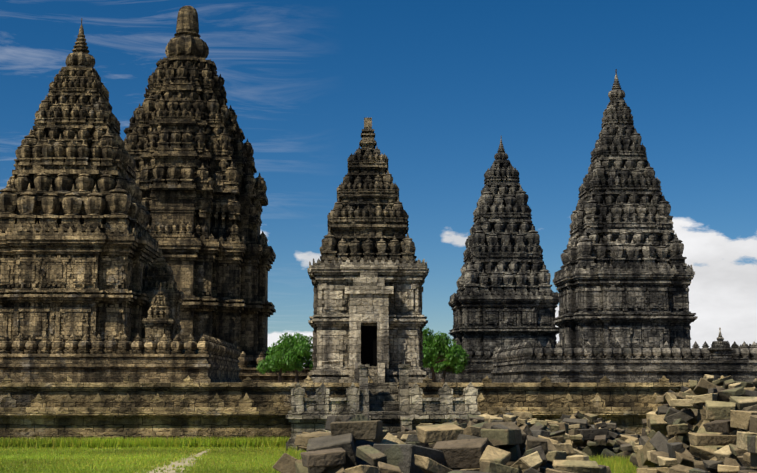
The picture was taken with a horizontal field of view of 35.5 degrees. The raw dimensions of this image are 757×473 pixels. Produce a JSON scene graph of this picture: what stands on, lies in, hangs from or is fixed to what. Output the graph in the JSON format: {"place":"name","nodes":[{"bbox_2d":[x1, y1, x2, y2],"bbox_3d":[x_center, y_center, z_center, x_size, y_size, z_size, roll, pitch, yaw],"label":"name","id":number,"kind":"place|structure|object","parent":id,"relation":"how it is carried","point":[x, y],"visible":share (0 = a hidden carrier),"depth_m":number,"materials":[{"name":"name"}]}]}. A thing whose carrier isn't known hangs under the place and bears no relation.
{"place":"outdoors","nodes":[
{"label":"outdoors","id":0,"kind":"place"},
{"bbox_2d":[24,448,278,472],"bbox_3d":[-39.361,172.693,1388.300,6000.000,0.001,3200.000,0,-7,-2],"label":"ground","id":1,"kind":"structure","parent":0,"point":[177,464],"depth_m":32.13,"materials":[{"name":"beige soil"}]},
{"bbox_2d":[0,436,637,472],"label":"grass blades","id":2,"kind":"object","parent":1,"relation":"on","point":[60,455],"visible":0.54,"depth_m":35.30,"materials":[{"name":"green plant"}]},
{"bbox_2d":[0,375,723,440],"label":"wall","id":3,"kind":"structure","parent":1,"relation":"on","point":[128,408],"depth_m":41.15,"materials":[{"name":"stone"}]},
{"bbox_2d":[0,18,241,382],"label":"temple","id":4,"kind":"structure","parent":3,"relation":"on","point":[79,250],"depth_m":105.53,"materials":[{"name":"stone"}]},
{"bbox_2d":[141,283,177,353],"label":"stone shrine","id":5,"kind":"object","parent":4,"relation":"on","point":[159,321],"depth_m":101.40,"materials":[{"name":"stone"}]},
{"bbox_2d":[136,246,184,348],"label":"porch","id":6,"kind":"object","parent":4,"relation":"on","point":[159,271],"visible":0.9,"depth_m":110.55,"materials":[{"name":"stone"}]},
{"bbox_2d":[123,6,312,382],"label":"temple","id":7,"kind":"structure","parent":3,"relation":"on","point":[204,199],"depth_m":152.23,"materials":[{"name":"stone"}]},
{"bbox_2d":[256,341,302,382],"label":"tree","id":8,"kind":"object","parent":3,"relation":"on","point":[266,365],"visible":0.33,"depth_m":85.64,"materials":[{"name":"green plant"}]},
{"bbox_2d":[269,332,312,382],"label":"tree","id":9,"kind":"object","parent":3,"relation":"on","point":[295,352],"visible":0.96,"depth_m":80.99,"materials":[{"name":"green plant"}]},
{"bbox_2d":[307,118,428,382],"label":"temple","id":10,"kind":"structure","parent":3,"relation":"on","point":[368,272],"depth_m":64.31,"materials":[{"name":"stone"}]},
{"bbox_2d":[422,327,460,382],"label":"tree","id":11,"kind":"object","parent":3,"relation":"on","point":[435,346],"visible":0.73,"depth_m":81.20,"materials":[{"name":"green plant"}]},
{"bbox_2d":[430,345,468,382],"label":"tree","id":12,"kind":"object","parent":3,"relation":"on","point":[456,368],"visible":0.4,"depth_m":85.87,"materials":[{"name":"green plant"}]},
{"bbox_2d":[424,136,558,382],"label":"temple","id":13,"kind":"structure","parent":3,"relation":"on","point":[505,295],"depth_m":109.05,"materials":[{"name":"stone"}]},
{"bbox_2d":[491,69,756,382],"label":"temple","id":14,"kind":"structure","parent":3,"relation":"on","point":[623,276],"depth_m":86.21,"materials":[{"name":"stone"}]},
{"bbox_2d":[707,328,734,360],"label":"stone shrine","id":15,"kind":"object","parent":14,"relation":"on","point":[720,349],"visible":1,"depth_m":77.44,"materials":[{"name":"stone"}]},
{"bbox_2d":[286,364,480,450],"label":"wall","id":16,"kind":"structure","parent":1,"relation":"on","point":[392,407],"depth_m":38.16,"materials":[{"name":"stone"}]},
{"bbox_2d":[273,374,756,472],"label":"rubble","id":17,"kind":"object","parent":1,"relation":"on","point":[706,423],"visible":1,"depth_m":18.68,"materials":[{"name":"grey stone"}]},
{"bbox_2d":[0,0,756,367],"label":"sky","id":18,"kind":"structure","parent":0,"point":[440,83],"materials":[{"name":"blue"}]}
]}

